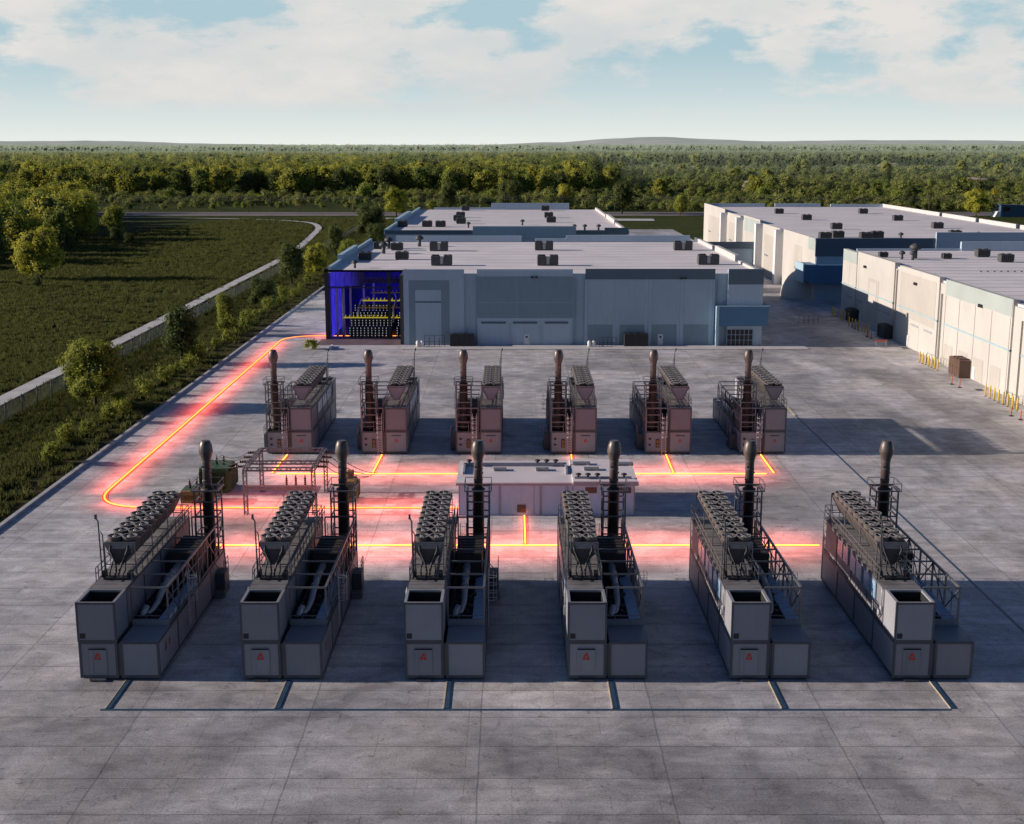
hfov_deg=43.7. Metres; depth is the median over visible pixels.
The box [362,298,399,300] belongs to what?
yellow pipe run
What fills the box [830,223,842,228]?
rooftop unit
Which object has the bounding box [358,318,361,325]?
server rack
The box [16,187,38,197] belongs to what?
woodland tree
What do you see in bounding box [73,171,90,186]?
woodland tree
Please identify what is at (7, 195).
woodland tree
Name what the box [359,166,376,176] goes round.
woodland tree
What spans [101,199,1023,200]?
overhead wire
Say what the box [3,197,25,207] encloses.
woodland tree
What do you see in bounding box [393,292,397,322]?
curved pipe
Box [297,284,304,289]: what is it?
verge shrub
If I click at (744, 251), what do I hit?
service annex
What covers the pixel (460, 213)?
rooftop unit
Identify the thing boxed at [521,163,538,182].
woodland tree
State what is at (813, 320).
pipe barrier
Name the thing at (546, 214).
rooftop unit
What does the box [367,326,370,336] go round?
server rack
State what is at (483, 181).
woodland tree
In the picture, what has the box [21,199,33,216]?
woodland tree
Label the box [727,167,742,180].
woodland tree
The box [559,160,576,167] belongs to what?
woodland tree
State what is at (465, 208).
rooftop unit
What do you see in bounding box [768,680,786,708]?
cable channel
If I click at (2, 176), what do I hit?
woodland tree
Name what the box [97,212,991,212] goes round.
road shoulder
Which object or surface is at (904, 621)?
generator unit
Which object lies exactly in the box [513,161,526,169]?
woodland tree
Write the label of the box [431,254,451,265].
rooftop unit
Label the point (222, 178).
woodland tree
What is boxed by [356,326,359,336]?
server rack
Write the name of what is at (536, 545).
glowing power line
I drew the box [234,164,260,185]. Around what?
woodland tree
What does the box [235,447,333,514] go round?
switchyard gantry
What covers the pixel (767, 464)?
glowing power line
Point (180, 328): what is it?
slim tree
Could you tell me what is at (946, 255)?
rooftop unit
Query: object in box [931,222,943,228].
rooftop unit
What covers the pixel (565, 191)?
broadleaf tree
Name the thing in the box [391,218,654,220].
gravel strip
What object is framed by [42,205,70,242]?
woodland tree
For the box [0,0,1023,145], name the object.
sky
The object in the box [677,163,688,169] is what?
woodland tree
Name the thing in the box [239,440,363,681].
generator unit
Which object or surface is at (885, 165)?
woodland tree
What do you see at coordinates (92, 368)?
broadleaf tree
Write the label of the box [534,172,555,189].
woodland tree
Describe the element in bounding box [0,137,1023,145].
hills
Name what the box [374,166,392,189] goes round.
woodland tree
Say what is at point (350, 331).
server rack
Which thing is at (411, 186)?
woodland tree
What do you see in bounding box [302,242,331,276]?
broadleaf tree
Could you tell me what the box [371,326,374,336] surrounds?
server rack
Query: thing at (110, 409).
verge shrub
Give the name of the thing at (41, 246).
broadleaf tree
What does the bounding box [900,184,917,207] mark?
slim tree
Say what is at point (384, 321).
server rack
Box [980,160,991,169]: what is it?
woodland tree
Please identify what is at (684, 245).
rooftop unit
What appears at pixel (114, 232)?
meadow bush
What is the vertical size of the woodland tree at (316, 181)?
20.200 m
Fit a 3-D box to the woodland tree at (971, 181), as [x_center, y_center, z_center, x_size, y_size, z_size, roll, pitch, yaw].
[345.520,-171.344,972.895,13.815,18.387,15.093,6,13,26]
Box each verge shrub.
[38,441,63,462]
[48,438,65,449]
[55,419,76,443]
[79,418,96,435]
[99,401,119,422]
[110,389,132,402]
[111,394,132,415]
[134,377,156,394]
[156,363,172,383]
[168,362,181,376]
[180,354,197,369]
[185,341,206,362]
[210,337,222,346]
[220,329,234,341]
[234,323,245,334]
[238,314,252,330]
[239,308,256,321]
[251,309,258,315]
[257,307,267,314]
[261,296,273,309]
[274,284,287,297]
[275,294,283,305]
[289,287,299,296]
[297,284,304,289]
[302,338,319,348]
[304,274,312,280]
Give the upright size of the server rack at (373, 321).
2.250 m
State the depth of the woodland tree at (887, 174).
1182.40 m
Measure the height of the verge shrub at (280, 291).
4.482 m
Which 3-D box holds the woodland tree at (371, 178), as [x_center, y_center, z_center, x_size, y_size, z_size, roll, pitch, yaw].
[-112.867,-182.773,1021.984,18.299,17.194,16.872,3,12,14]
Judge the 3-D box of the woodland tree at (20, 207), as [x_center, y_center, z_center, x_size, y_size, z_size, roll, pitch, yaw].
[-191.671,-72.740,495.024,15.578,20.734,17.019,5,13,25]
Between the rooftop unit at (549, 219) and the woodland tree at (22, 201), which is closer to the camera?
the rooftop unit at (549, 219)
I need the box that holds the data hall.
[324,235,769,345]
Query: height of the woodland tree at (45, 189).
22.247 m
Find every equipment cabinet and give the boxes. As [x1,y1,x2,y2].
[450,333,474,345]
[623,332,647,345]
[845,307,858,321]
[877,323,892,338]
[948,356,970,377]
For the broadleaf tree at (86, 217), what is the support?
on the ground at (692, 226)
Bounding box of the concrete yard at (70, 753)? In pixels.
[0,229,1023,823]
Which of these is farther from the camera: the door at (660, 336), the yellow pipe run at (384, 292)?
the yellow pipe run at (384, 292)
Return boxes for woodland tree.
[0,159,11,175]
[0,171,7,179]
[0,176,31,185]
[0,188,17,203]
[0,196,15,248]
[0,209,12,254]
[2,210,32,250]
[3,180,29,190]
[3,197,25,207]
[5,197,37,217]
[6,166,18,174]
[6,185,28,202]
[15,166,35,187]
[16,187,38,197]
[16,196,30,206]
[20,158,37,168]
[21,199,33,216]
[23,191,57,232]
[24,211,45,234]
[25,182,54,196]
[27,161,49,187]
[30,187,58,197]
[41,183,62,193]
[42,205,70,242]
[44,163,70,185]
[47,178,68,190]
[47,188,69,198]
[49,196,84,240]
[51,172,75,186]
[60,182,99,209]
[66,178,97,203]
[67,163,90,181]
[71,188,95,202]
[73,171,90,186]
[73,188,99,221]
[73,190,102,231]
[100,172,118,192]
[107,167,123,185]
[114,170,137,192]
[129,164,141,178]
[133,160,150,167]
[133,172,153,192]
[141,162,158,182]
[149,172,164,191]
[155,162,177,183]
[161,168,185,190]
[176,168,190,189]
[183,167,192,187]
[188,165,213,193]
[209,164,237,192]
[227,161,238,173]
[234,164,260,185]
[238,168,257,190]
[247,165,267,192]
[265,164,284,185]
[273,166,303,194]
[281,162,299,191]
[299,174,315,194]
[309,171,321,190]
[319,168,337,187]
[330,165,352,190]
[344,164,359,188]
[358,173,377,190]
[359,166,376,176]
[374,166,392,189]
[380,162,395,175]
[406,173,414,189]
[409,163,433,191]
[413,160,435,169]
[427,158,440,167]
[430,165,445,183]
[433,161,449,170]
[439,169,459,190]
[463,162,483,187]
[471,169,495,190]
[476,167,499,189]
[494,169,519,190]
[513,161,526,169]
[514,168,527,180]
[518,172,536,192]
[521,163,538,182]
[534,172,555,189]
[537,167,557,184]
[555,160,567,170]
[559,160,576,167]
[562,169,571,184]
[564,159,583,177]
[568,167,588,191]
[584,158,605,167]
[588,162,603,188]
[601,168,623,187]
[606,160,624,179]
[618,162,626,168]
[650,178,669,195]
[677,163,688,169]
[696,163,704,169]
[705,166,713,178]
[726,158,734,168]
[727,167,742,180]
[748,175,768,191]
[759,168,775,179]
[790,160,801,172]
[800,159,812,170]
[817,163,826,174]
[869,180,883,196]
[878,161,895,172]
[882,169,891,180]
[953,160,969,171]
[960,176,974,191]
[971,178,985,192]
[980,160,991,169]
[992,163,1005,172]
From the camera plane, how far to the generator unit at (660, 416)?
161.49 m
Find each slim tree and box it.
[159,301,204,361]
[276,242,310,284]
[325,225,344,256]
[439,182,457,206]
[610,180,638,213]
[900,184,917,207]
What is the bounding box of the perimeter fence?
[0,225,357,421]
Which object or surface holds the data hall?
on the concrete yard at (70, 753)
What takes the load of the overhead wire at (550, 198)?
attached to the utility pole
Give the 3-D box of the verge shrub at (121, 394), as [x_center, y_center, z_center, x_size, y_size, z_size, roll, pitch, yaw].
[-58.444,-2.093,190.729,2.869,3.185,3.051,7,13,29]
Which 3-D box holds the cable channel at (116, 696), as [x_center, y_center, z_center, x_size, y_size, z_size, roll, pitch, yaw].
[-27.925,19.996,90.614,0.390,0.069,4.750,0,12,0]
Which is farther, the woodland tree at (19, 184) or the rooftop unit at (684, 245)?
the woodland tree at (19, 184)
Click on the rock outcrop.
(976, 178)
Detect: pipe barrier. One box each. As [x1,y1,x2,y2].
[424,335,444,345]
[599,337,615,345]
[798,316,818,323]
[1005,391,1018,408]
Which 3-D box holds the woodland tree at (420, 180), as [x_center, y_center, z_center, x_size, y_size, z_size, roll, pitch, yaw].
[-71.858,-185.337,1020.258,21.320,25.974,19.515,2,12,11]
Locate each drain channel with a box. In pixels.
[100,709,951,710]
[795,415,1023,632]
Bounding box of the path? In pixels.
[0,217,321,404]
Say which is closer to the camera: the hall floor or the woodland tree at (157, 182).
the hall floor
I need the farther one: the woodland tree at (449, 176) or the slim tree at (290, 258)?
the woodland tree at (449, 176)
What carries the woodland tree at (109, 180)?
on the ground at (692, 226)
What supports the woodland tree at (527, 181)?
on the ground at (692, 226)
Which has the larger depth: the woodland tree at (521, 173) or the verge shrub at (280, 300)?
the woodland tree at (521, 173)
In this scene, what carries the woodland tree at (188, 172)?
on the ground at (692, 226)
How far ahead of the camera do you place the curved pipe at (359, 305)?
260.14 m
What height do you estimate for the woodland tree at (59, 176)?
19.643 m
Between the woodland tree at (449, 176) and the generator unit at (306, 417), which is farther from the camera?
the woodland tree at (449, 176)
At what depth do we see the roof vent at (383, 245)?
293.79 m
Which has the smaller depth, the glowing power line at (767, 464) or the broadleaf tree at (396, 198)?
the glowing power line at (767, 464)
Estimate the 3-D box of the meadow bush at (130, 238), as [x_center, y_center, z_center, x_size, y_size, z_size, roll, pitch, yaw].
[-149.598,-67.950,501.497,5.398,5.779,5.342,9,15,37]
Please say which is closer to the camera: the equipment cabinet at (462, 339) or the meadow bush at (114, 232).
the equipment cabinet at (462, 339)
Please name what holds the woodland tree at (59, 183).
on the ground at (692, 226)
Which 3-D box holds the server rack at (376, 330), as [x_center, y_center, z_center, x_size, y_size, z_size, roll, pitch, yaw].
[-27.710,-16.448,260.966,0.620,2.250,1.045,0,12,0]
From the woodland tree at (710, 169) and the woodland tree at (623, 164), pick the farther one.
the woodland tree at (623, 164)
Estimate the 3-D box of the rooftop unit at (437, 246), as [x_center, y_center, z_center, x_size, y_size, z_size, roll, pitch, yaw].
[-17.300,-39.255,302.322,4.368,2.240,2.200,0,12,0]
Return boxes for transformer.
[178,479,215,504]
[199,455,237,494]
[347,469,359,503]
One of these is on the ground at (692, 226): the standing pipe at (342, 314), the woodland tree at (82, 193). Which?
the woodland tree at (82, 193)
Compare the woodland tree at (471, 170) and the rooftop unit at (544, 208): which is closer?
the rooftop unit at (544, 208)
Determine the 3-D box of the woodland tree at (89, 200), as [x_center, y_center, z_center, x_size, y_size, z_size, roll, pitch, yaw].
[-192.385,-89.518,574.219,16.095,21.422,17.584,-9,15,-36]
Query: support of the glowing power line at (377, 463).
on the concrete yard at (70, 753)
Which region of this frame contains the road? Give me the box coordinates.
[97,213,991,214]
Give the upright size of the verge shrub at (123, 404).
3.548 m
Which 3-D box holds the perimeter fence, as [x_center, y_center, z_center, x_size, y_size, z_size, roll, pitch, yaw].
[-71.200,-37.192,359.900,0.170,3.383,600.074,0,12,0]
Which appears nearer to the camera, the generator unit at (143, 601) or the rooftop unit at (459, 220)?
the generator unit at (143, 601)
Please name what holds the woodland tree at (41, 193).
on the ground at (692, 226)
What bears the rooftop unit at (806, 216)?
on the warehouse at (788, 241)
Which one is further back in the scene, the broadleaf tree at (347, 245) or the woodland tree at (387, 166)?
the woodland tree at (387, 166)
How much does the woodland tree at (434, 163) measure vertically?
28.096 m
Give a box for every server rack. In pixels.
[349,326,352,336]
[353,326,356,336]
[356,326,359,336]
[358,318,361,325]
[360,326,363,336]
[364,326,366,336]
[365,318,368,325]
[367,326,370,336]
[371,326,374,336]
[372,318,375,325]
[374,326,377,336]
[376,318,379,325]
[378,326,381,336]
[382,326,384,336]
[383,318,386,325]
[385,326,387,336]
[396,326,399,336]
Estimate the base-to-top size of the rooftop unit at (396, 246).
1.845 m
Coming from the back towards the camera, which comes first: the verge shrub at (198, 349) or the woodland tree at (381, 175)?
the woodland tree at (381, 175)
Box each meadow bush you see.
[30,274,41,286]
[109,227,123,241]
[123,232,136,244]
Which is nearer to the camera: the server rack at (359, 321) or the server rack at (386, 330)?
the server rack at (386, 330)
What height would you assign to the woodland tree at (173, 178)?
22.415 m
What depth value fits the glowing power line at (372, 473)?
151.62 m
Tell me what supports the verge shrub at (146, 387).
on the ground at (692, 226)
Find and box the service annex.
[694,237,753,265]
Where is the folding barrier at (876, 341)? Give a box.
[875,340,886,346]
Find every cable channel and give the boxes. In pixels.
[105,680,130,708]
[274,680,290,708]
[443,680,451,708]
[607,680,617,708]
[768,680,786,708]
[928,680,955,708]
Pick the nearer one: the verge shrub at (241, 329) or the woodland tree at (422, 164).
the verge shrub at (241, 329)
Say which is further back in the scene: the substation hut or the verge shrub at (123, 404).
the verge shrub at (123, 404)
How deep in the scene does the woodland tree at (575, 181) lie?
1038.24 m
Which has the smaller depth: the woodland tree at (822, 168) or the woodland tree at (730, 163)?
the woodland tree at (822, 168)
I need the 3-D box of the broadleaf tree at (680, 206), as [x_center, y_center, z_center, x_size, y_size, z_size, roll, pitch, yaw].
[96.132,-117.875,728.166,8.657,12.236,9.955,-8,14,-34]
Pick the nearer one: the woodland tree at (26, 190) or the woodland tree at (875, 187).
the woodland tree at (26, 190)
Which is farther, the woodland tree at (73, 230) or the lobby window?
the woodland tree at (73, 230)
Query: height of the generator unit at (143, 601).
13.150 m
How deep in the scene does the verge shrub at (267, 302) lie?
300.53 m
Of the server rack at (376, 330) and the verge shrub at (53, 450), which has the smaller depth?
the verge shrub at (53, 450)
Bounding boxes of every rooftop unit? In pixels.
[358,251,371,259]
[373,241,385,248]
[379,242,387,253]
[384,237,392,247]
[390,242,402,249]
[395,251,408,259]
[397,220,407,226]
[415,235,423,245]
[422,220,431,226]
[429,241,447,250]
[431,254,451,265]
[435,220,445,226]
[453,215,462,220]
[456,212,464,216]
[456,217,465,223]
[461,205,469,210]
[535,241,552,249]
[537,254,557,265]
[541,205,548,210]
[544,212,552,217]
[546,216,555,222]
[673,241,692,249]
[697,254,719,264]
[774,208,783,213]
[801,214,811,219]
[818,232,831,237]
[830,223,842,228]
[831,230,844,237]
[858,208,867,213]
[859,232,872,237]
[870,231,883,237]
[878,251,888,256]
[892,215,902,220]
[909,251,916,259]
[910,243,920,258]
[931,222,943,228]
[941,253,951,258]
[974,248,990,256]
[997,253,1014,261]
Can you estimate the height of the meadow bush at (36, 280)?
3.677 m
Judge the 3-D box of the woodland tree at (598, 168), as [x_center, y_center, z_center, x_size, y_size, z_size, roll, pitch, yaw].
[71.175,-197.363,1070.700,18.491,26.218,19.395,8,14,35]
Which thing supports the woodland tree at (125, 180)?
on the ground at (692, 226)
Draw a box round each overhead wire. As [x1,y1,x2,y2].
[100,197,1023,198]
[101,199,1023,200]
[104,196,1020,197]
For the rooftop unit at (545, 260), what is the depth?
264.15 m
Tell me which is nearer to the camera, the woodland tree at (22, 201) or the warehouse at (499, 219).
the warehouse at (499, 219)
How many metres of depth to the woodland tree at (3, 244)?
452.90 m
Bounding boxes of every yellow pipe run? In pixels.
[343,315,399,317]
[359,305,399,307]
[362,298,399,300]
[371,290,399,292]
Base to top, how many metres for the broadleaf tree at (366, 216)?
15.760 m
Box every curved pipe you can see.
[357,297,368,316]
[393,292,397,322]
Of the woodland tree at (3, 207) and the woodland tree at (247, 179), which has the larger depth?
the woodland tree at (247, 179)
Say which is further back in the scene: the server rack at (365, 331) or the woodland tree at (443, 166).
the woodland tree at (443, 166)
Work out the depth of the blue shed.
711.33 m
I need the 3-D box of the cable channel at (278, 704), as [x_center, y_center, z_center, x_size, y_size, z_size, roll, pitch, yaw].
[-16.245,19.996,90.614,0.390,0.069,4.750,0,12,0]
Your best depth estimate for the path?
273.74 m
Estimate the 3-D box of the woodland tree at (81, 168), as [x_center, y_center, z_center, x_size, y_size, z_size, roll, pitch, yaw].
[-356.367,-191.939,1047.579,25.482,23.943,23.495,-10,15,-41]
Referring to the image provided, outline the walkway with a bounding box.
[305,345,808,349]
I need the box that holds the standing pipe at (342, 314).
[341,289,343,337]
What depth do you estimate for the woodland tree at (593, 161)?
1091.26 m
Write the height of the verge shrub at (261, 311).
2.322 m
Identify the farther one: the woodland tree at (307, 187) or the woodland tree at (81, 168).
the woodland tree at (81, 168)
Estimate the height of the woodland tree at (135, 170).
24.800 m
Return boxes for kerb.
[0,286,323,528]
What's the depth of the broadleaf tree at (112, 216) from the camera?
551.78 m
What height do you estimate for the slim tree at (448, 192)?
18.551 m
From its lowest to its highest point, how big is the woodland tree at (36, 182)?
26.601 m
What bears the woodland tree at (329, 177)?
on the ground at (692, 226)
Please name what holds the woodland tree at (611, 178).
on the ground at (692, 226)
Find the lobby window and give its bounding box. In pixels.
[726,329,752,344]
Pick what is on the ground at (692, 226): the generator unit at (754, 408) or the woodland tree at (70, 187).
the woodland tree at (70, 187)
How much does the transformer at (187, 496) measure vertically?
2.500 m
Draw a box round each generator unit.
[75,440,229,681]
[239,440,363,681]
[263,348,335,453]
[357,348,419,453]
[403,440,499,681]
[450,348,503,453]
[542,348,596,453]
[557,440,647,681]
[629,348,691,453]
[689,440,810,681]
[713,348,786,453]
[820,440,973,681]
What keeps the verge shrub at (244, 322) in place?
on the ground at (692, 226)
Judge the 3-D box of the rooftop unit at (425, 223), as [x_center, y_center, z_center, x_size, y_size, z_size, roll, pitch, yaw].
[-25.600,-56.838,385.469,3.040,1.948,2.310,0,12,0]
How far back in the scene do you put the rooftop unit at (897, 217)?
409.76 m
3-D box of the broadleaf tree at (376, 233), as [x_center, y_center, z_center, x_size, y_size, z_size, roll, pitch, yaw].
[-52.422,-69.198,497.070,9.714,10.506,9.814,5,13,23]
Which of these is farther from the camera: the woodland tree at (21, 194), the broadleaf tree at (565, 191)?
the broadleaf tree at (565, 191)
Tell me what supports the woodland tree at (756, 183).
on the ground at (692, 226)
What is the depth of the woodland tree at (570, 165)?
1074.78 m
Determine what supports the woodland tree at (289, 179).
on the ground at (692, 226)
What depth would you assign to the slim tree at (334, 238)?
450.57 m
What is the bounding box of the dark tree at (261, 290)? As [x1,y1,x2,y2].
[247,276,278,306]
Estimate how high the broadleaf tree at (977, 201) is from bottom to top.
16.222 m
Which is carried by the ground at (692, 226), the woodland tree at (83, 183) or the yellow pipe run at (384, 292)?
the woodland tree at (83, 183)
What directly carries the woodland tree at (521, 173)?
on the ground at (692, 226)
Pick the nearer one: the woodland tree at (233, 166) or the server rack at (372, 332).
the server rack at (372, 332)
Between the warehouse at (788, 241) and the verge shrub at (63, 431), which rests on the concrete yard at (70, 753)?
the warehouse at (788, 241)
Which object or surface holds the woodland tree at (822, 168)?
on the ground at (692, 226)
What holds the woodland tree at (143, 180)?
on the ground at (692, 226)
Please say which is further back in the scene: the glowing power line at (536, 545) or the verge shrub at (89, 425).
the verge shrub at (89, 425)
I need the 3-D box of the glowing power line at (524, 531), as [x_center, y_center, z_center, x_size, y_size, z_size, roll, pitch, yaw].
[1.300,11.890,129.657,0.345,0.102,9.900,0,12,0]
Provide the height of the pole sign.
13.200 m
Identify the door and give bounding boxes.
[524,334,528,344]
[657,334,662,344]
[971,366,974,379]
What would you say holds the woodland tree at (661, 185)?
on the ground at (692, 226)
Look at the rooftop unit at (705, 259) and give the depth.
266.08 m
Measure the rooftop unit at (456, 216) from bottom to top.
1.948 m
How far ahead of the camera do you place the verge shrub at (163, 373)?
209.56 m
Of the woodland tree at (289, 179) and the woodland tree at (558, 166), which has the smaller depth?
the woodland tree at (289, 179)
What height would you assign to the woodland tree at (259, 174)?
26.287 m
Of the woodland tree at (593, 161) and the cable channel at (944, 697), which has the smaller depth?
the cable channel at (944, 697)
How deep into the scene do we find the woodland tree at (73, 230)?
520.78 m
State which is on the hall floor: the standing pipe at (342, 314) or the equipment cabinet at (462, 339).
the standing pipe at (342, 314)
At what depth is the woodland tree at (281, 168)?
1016.20 m
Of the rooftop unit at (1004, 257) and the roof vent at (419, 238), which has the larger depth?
the roof vent at (419, 238)
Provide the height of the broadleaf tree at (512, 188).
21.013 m
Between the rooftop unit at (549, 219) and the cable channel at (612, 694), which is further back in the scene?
the rooftop unit at (549, 219)
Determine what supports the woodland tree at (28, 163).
on the ground at (692, 226)
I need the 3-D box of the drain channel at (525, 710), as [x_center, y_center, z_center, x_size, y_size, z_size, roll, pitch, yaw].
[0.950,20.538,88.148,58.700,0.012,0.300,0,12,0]
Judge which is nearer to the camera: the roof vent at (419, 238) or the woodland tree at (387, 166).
the roof vent at (419, 238)
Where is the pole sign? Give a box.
[993,190,999,209]
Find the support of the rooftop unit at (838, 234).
on the warehouse at (788, 241)
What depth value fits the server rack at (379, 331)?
260.54 m
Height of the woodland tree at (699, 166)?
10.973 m
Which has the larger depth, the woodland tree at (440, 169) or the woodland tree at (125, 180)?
the woodland tree at (440, 169)
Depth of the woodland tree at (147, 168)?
1026.49 m
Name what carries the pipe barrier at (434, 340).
on the walkway
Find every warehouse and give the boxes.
[384,203,628,241]
[703,203,1023,300]
[841,242,1023,404]
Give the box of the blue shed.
[990,204,1023,216]
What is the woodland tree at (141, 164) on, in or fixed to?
on the ground at (692, 226)
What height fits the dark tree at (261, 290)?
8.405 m
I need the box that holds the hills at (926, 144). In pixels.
[716,143,1023,145]
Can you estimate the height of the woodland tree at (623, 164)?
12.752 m
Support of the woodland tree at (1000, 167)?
on the ground at (692, 226)
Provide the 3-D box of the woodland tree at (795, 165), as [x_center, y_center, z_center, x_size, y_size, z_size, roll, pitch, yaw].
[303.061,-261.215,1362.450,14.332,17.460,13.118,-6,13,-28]
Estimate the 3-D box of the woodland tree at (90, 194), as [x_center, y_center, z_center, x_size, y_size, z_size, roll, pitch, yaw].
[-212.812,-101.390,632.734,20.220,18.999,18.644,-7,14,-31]
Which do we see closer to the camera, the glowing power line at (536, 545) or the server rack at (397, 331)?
the glowing power line at (536, 545)
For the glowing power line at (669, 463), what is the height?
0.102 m
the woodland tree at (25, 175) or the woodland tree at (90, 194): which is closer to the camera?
the woodland tree at (90, 194)
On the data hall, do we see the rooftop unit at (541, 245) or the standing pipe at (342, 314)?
the rooftop unit at (541, 245)
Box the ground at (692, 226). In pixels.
[0,170,1023,522]
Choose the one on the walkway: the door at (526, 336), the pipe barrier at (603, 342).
the pipe barrier at (603, 342)
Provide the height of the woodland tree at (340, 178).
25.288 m
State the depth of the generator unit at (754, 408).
161.57 m
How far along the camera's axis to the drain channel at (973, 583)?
123.25 m
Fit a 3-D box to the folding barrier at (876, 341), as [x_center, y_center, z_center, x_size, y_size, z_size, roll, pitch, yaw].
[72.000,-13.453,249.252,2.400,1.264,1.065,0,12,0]
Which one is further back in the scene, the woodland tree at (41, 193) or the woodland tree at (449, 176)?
the woodland tree at (449, 176)
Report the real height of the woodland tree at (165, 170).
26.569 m
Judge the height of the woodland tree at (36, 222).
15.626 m
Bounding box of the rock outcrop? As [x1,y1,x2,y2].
[967,177,993,182]
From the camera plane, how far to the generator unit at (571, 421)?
161.40 m
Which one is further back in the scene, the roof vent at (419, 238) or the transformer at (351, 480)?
the roof vent at (419, 238)
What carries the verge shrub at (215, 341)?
on the ground at (692, 226)
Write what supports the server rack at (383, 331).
on the hall floor
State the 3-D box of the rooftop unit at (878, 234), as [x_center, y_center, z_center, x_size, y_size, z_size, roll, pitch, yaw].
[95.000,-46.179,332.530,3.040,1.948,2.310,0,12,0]
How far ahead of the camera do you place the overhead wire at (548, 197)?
764.80 m
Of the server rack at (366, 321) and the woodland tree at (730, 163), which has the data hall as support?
the server rack at (366, 321)
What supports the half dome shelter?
on the concrete yard at (70, 753)
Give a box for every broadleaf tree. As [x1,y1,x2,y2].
[6,225,69,278]
[56,190,100,239]
[56,334,127,404]
[98,203,125,231]
[214,292,239,333]
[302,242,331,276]
[337,238,356,252]
[354,204,385,235]
[365,221,385,241]
[383,186,408,216]
[496,179,523,202]
[555,183,575,207]
[673,195,687,214]
[963,188,991,215]
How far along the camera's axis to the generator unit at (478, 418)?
161.35 m
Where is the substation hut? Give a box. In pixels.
[456,459,638,515]
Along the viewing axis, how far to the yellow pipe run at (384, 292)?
267.38 m
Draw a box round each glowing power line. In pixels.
[101,335,458,508]
[216,545,818,545]
[270,454,287,473]
[277,473,457,474]
[372,454,382,472]
[523,515,526,543]
[635,473,766,474]
[665,454,674,472]
[760,454,774,473]
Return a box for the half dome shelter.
[780,271,810,299]
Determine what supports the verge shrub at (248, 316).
on the ground at (692, 226)
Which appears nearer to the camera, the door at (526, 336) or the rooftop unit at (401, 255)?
the door at (526, 336)
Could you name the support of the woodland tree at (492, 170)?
on the ground at (692, 226)
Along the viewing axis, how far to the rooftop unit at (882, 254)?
278.12 m
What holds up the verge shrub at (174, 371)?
on the ground at (692, 226)
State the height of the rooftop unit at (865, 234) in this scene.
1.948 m
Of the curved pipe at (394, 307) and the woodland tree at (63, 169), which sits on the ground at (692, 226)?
the woodland tree at (63, 169)
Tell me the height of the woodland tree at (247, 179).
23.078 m
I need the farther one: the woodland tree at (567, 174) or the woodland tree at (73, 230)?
the woodland tree at (567, 174)
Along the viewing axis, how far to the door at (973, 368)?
212.90 m
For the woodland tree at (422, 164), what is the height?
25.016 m
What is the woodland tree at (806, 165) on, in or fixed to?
on the ground at (692, 226)
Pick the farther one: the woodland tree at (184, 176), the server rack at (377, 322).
the woodland tree at (184, 176)
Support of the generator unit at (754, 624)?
on the concrete yard at (70, 753)
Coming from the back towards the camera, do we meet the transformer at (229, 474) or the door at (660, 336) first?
the door at (660, 336)
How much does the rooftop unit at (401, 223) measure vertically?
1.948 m
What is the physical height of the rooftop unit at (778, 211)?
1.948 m
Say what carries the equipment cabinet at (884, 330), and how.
on the concrete yard at (70, 753)
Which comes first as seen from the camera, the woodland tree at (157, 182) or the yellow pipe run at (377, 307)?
the yellow pipe run at (377, 307)
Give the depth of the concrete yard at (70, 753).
98.55 m
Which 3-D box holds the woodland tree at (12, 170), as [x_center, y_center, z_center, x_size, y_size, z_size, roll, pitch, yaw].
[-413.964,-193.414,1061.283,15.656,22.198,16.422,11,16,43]
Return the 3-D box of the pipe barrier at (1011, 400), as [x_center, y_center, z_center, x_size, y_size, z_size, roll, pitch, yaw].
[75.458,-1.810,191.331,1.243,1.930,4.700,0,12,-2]
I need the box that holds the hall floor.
[317,320,403,344]
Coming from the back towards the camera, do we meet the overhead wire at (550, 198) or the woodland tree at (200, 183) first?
the woodland tree at (200, 183)
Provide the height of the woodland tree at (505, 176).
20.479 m
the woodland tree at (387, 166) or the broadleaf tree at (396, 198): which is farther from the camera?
the woodland tree at (387, 166)
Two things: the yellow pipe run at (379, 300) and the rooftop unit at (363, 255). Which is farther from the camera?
the rooftop unit at (363, 255)
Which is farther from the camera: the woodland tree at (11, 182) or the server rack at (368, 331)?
the woodland tree at (11, 182)

